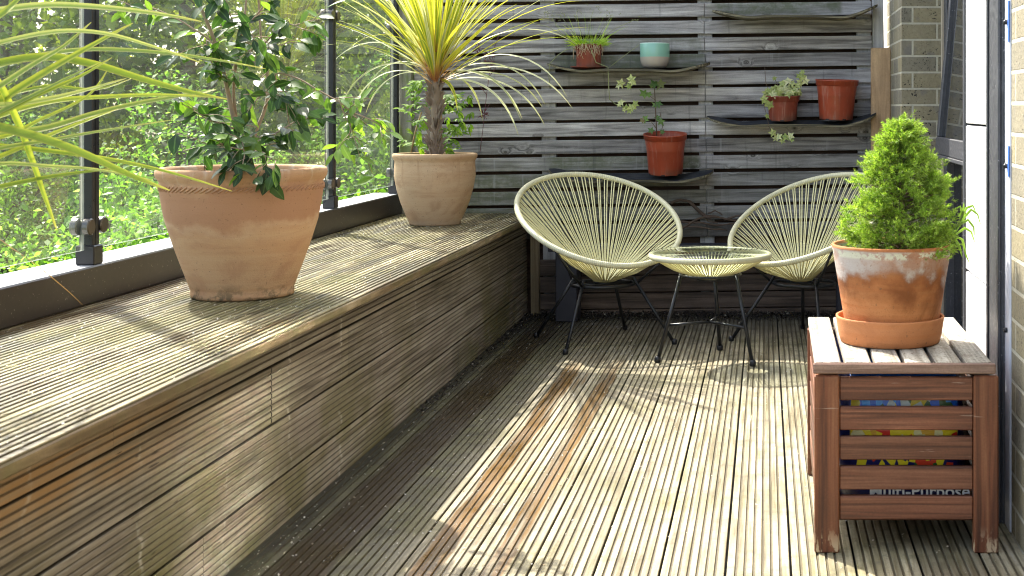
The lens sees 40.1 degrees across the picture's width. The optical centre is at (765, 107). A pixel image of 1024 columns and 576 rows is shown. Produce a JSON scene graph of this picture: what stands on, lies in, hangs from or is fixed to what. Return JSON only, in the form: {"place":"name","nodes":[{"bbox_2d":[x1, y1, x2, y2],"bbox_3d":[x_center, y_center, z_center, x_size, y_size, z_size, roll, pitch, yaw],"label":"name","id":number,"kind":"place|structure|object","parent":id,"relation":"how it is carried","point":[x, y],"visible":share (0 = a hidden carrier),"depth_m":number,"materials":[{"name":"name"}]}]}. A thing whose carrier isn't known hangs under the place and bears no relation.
{"place":"outdoors","nodes":[
{"label":"outdoors","id":0,"kind":"place"},
{"bbox_2d":[102,140,368,201],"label":"ground","id":1,"kind":"structure","parent":0,"point":[165,160],"depth_m":106.42,"materials":[{"name":"green plant"}]},
{"bbox_2d":[0,141,30,274],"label":"garden shrub","id":2,"kind":"object","parent":1,"relation":"on","point":[6,218],"visible":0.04,"depth_m":8.79,"materials":[{"name":"green plant"}]},
{"bbox_2d":[0,112,142,273],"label":"garden shrub","id":3,"kind":"object","parent":1,"relation":"on","point":[61,199],"visible":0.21,"depth_m":10.12,"materials":[{"name":"green plant"}]},
{"bbox_2d":[0,170,166,273],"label":"garden shrub","id":4,"kind":"object","parent":1,"relation":"on","point":[42,244],"visible":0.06,"depth_m":8.25,"materials":[{"name":"green plant"}]},
{"bbox_2d":[20,183,169,267],"bbox_3d":[-3.299,2.045,7.544,2.262,3.444,2.031,0,0,0],"label":"garden shrub","id":5,"kind":"object","parent":1,"relation":"on","point":[145,221],"visible":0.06,"depth_m":7.22,"materials":[{"name":"green plant"}]},
{"bbox_2d":[13,0,214,237],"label":"garden tree","id":6,"kind":"object","parent":1,"relation":"on","point":[36,13],"visible":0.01,"depth_m":22.98,"materials":[{"name":"green plant"}]},
{"bbox_2d":[1,0,268,262],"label":"garden tree","id":7,"kind":"object","parent":1,"relation":"on","point":[21,45],"visible":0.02,"depth_m":18.57,"materials":[{"name":"green plant"}]},
{"bbox_2d":[3,68,291,272],"bbox_3d":[-4.068,1.736,10.007,2.647,4.053,2.288,0,0,0],"label":"garden shrub","id":8,"kind":"object","parent":1,"relation":"on","point":[143,111],"visible":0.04,"depth_m":9.62,"materials":[{"name":"green plant"}]},
{"bbox_2d":[0,0,340,272],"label":"garden tree","id":9,"kind":"object","parent":1,"relation":"on","point":[6,20],"visible":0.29,"depth_m":13.00,"materials":[{"name":"green plant"}]},
{"bbox_2d":[22,0,355,238],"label":"garden tree","id":10,"kind":"object","parent":1,"relation":"on","point":[147,131],"visible":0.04,"depth_m":18.07,"materials":[{"name":"green plant"}]},
{"bbox_2d":[1,0,389,260],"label":"garden tree","id":11,"kind":"object","parent":1,"relation":"on","point":[137,60],"visible":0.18,"depth_m":14.37,"materials":[{"name":"green plant"}]},
{"bbox_2d":[100,0,399,193],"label":"garden tree","id":12,"kind":"object","parent":1,"relation":"on","point":[355,18],"visible":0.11,"depth_m":16.02,"materials":[{"name":"green plant"}]},
{"bbox_2d":[205,0,414,194],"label":"garden tree","id":13,"kind":"object","parent":1,"relation":"on","point":[312,62],"depth_m":21.91,"materials":[{"name":"green plant"}]},
{"bbox_2d":[270,119,399,199],"bbox_3d":[-3.532,1.921,10.790,2.551,3.690,2.238,0,0,0],"label":"garden shrub","id":14,"kind":"object","parent":1,"relation":"on","point":[381,155],"visible":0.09,"depth_m":10.76,"materials":[{"name":"green plant"}]},
{"bbox_2d":[290,0,415,193],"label":"garden tree","id":15,"kind":"object","parent":1,"relation":"on","point":[384,106],"depth_m":19.67,"materials":[{"name":"green plant"}]},
{"bbox_2d":[321,157,389,203],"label":"garden shrub","id":16,"kind":"object","parent":1,"relation":"on","point":[352,175],"depth_m":9.06,"materials":[{"name":"green plant"}]},
{"bbox_2d":[314,45,415,185],"bbox_3d":[-3.243,1.494,12.407,2.930,4.537,2.709,0,0,34],"label":"garden shrub","id":17,"kind":"object","parent":1,"relation":"on","point":[384,76],"visible":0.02,"depth_m":12.28,"materials":[{"name":"green plant"}]},
{"bbox_2d":[13,0,886,138],"label":"sky","id":18,"kind":"structure","parent":0,"point":[51,12],"materials":[{"name":"white"}]},
{"bbox_2d":[226,314,1023,575],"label":"deck floor","id":19,"kind":"structure","parent":0,"point":[732,405],"depth_m":3.79,"materials":[{"name":"brown wood"}]},
{"bbox_2d":[0,213,537,575],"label":"built in bench","id":20,"kind":"object","parent":19,"relation":"on","point":[210,460],"visible":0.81,"depth_m":3.19,"materials":[{"name":"brown wood"}]},
{"bbox_2d":[0,0,265,296],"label":"strap leaf plant","id":21,"kind":"object","parent":20,"relation":"on","point":[9,106],"visible":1,"depth_m":2.69,"materials":[{"name":"green plant"}]},
{"bbox_2d":[0,0,401,329],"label":"glass balustrade","id":22,"kind":"object","parent":20,"relation":"on","point":[95,274],"visible":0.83,"depth_m":3.73,"materials":[{"name":"black metal"}]},
{"bbox_2d":[107,0,403,301],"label":"potted plant","id":23,"kind":"object","parent":20,"relation":"on","point":[248,236],"visible":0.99,"depth_m":3.71,"materials":[{"name":"green plant"}]},
{"bbox_2d":[277,0,582,225],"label":"potted plant","id":24,"kind":"object","parent":20,"relation":"on","point":[434,183],"visible":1,"depth_m":6.07,"materials":[{"name":"green plant"}]},
{"bbox_2d":[393,80,473,153],"bbox_3d":[-1.530,0.051,6.295,0.376,0.358,0.236,0,0,0],"label":"climbing plant","id":25,"kind":"object","parent":24,"relation":"in","point":[415,85],"visible":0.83,"depth_m":6.27,"materials":[{"name":"green plant"}]},
{"bbox_2d":[514,172,682,354],"bbox_3d":[-0.735,0.671,6.050,0.750,0.739,0.724,0,0,-29],"label":"string chair","id":26,"kind":"object","parent":19,"relation":"on","point":[602,272],"visible":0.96,"depth_m":6.12,"materials":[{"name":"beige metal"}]},
{"bbox_2d":[416,309,835,410],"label":"leaf litter","id":27,"kind":"object","parent":19,"relation":"on","point":[528,315],"visible":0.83,"depth_m":6.73,"materials":[{"name":"brown plant"}]},
{"bbox_2d":[399,0,883,315],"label":"slatted fence","id":28,"kind":"object","parent":19,"relation":"on","point":[595,129],"visible":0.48,"depth_m":6.85,"materials":[{"name":"grey wood"}]},
{"bbox_2d":[472,35,498,149],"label":"dried flower stem","id":29,"kind":"object","parent":28,"relation":"attached to","point":[484,113],"visible":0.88,"depth_m":6.80,"materials":[{"name":"brown plant"}]},
{"bbox_2d":[547,62,709,73],"bbox_3d":[-0.679,-0.195,6.750,0.807,0.058,0.195,0,1,0],"label":"skateboard shelf","id":30,"kind":"object","parent":28,"relation":"attached to","point":[592,71],"visible":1,"depth_m":6.66,"materials":[{"name":"brown wood"}]},
{"bbox_2d":[570,66,606,69],"bbox_3d":[-0.877,-0.195,6.745,0.184,0.013,0.184,0,0,0],"label":"plant saucer","id":31,"kind":"object","parent":30,"relation":"on","point":[588,67],"visible":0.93,"depth_m":6.68,"materials":[{"name":"red plastic"}]},
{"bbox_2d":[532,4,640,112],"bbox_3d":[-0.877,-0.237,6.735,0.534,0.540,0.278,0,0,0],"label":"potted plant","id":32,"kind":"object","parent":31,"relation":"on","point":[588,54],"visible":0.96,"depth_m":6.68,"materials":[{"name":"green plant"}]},
{"bbox_2d":[640,43,669,67],"bbox_3d":[-0.549,-0.255,6.745,0.147,0.124,0.147,0,0,0],"label":"plant pot","id":33,"kind":"object","parent":30,"relation":"on","point":[654,55],"visible":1,"depth_m":6.68,"materials":[{"name":"ceramic"}]},
{"bbox_2d":[549,168,712,182],"bbox_3d":[-0.667,0.337,6.750,0.815,0.062,0.195,0,7,0],"label":"skateboard shelf","id":34,"kind":"object","parent":28,"relation":"attached to","point":[647,177],"visible":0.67,"depth_m":6.73,"materials":[{"name":"brown wood"}]},
{"bbox_2d":[639,79,686,175],"bbox_3d":[-0.496,0.098,6.723,0.218,0.482,0.218,0,0,-34],"label":"potted plant","id":35,"kind":"object","parent":34,"relation":"on","point":[665,152],"visible":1,"depth_m":6.67,"materials":[{"name":"green plant"}]},
{"bbox_2d":[652,198,780,230],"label":"dead vine","id":36,"kind":"object","parent":28,"relation":"attached to","point":[697,209],"visible":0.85,"depth_m":6.80,"materials":[{"name":"plant"}]},
{"bbox_2d":[707,113,875,127],"bbox_3d":[0.128,0.062,6.749,0.839,0.070,0.195,0,5,0],"label":"skateboard shelf","id":37,"kind":"object","parent":28,"relation":"attached to","point":[818,123],"visible":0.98,"depth_m":6.73,"materials":[{"name":"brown wood"}]},
{"bbox_2d":[760,70,809,143],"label":"potted plant","id":38,"kind":"object","parent":37,"relation":"on","point":[781,100],"visible":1,"depth_m":6.68,"materials":[{"name":"green plant"}]},
{"bbox_2d":[815,79,858,119],"bbox_3d":[0.352,-0.038,6.740,0.218,0.197,0.218,0,3,-30],"label":"plant pot","id":39,"kind":"object","parent":37,"relation":"on","point":[836,99],"visible":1,"depth_m":6.66,"materials":[{"name":"red plastic"}]},
{"bbox_2d":[712,4,877,20],"bbox_3d":[0.146,-0.470,6.750,0.819,0.082,0.195,0,1,0],"label":"skateboard shelf","id":40,"kind":"object","parent":28,"relation":"attached to","point":[789,17],"visible":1,"depth_m":6.66,"materials":[{"name":"brown wood"}]},
{"bbox_2d":[548,243,842,321],"bbox_3d":[-0.270,0.857,6.670,1.580,0.365,0.180,0,0,0],"label":"plank bench","id":41,"kind":"object","parent":19,"relation":"on","point":[565,309],"visible":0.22,"depth_m":6.58,"materials":[{"name":"grey paint"}]},
{"bbox_2d":[648,246,771,366],"bbox_3d":[-0.228,0.817,5.600,0.510,0.447,0.510,0,0,0],"label":"side table","id":42,"kind":"object","parent":19,"relation":"on","point":[734,265],"visible":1,"depth_m":5.53,"materials":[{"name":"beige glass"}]},
{"bbox_2d":[728,172,875,340],"bbox_3d":[0.192,0.671,6.070,0.750,0.739,0.724,0,0,40],"label":"string chair","id":43,"kind":"object","parent":19,"relation":"on","point":[803,270],"visible":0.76,"depth_m":6.19,"materials":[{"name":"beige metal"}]},
{"bbox_2d":[871,48,890,235],"bbox_3d":[0.572,0.372,6.760,0.098,1.335,0.023,0,0,0],"label":"wooden plank","id":44,"kind":"object","parent":19,"relation":"on","point":[881,83],"visible":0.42,"depth_m":6.75,"materials":[{"name":"brown wood"}]},
{"bbox_2d":[807,317,997,552],"bbox_3d":[0.329,0.819,3.518,0.432,0.443,0.703,0,0,0],"label":"storage box","id":45,"kind":"object","parent":19,"relation":"on","point":[973,385],"visible":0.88,"depth_m":3.18,"materials":[{"name":"brown wood"}]},
{"bbox_2d":[836,310,943,348],"bbox_3d":[0.317,0.563,3.470,0.276,0.068,0.276,0,0,0],"label":"plant saucer","id":46,"kind":"object","parent":45,"relation":"on","point":[876,335],"visible":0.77,"depth_m":3.35,"materials":[{"name":"orange ceramic"}]},
{"bbox_2d":[832,109,965,322],"bbox_3d":[0.342,0.293,3.462,0.348,0.583,0.371,0,0,0],"label":"potted plant","id":47,"kind":"object","parent":46,"relation":"on","point":[900,275],"visible":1,"depth_m":3.38,"materials":[{"name":"plant"}]},
{"bbox_2d":[952,203,980,263],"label":"strappy plant","id":48,"kind":"object","parent":47,"relation":"in","point":[963,216],"visible":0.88,"depth_m":3.50,"materials":[{"name":"green plant"}]},
{"bbox_2d":[835,336,969,494],"bbox_3d":[0.331,0.795,3.517,0.316,0.346,0.607,0,0,0],"label":"compost bag","id":49,"kind":"object","parent":45,"relation":"in","point":[900,432],"visible":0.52,"depth_m":3.23,"materials":[{"name":"multicoloured plastic"}]},
{"bbox_2d":[887,0,1023,555],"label":"brick building","id":50,"kind":"structure","parent":19,"relation":"on","point":[957,75],"depth_m":3.75,"materials":[{"name":"beige brick"}]},
{"bbox_2d":[934,0,962,165],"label":"window","id":51,"kind":"structure","parent":50,"relation":"in","point":[949,139],"depth_m":5.80,"materials":[{"name":"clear glass"}]},
{"bbox_2d":[944,0,962,327],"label":"window","id":52,"kind":"structure","parent":50,"relation":"in","point":[953,290],"depth_m":6.12,"materials":[{"name":"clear glass"}]}
]}

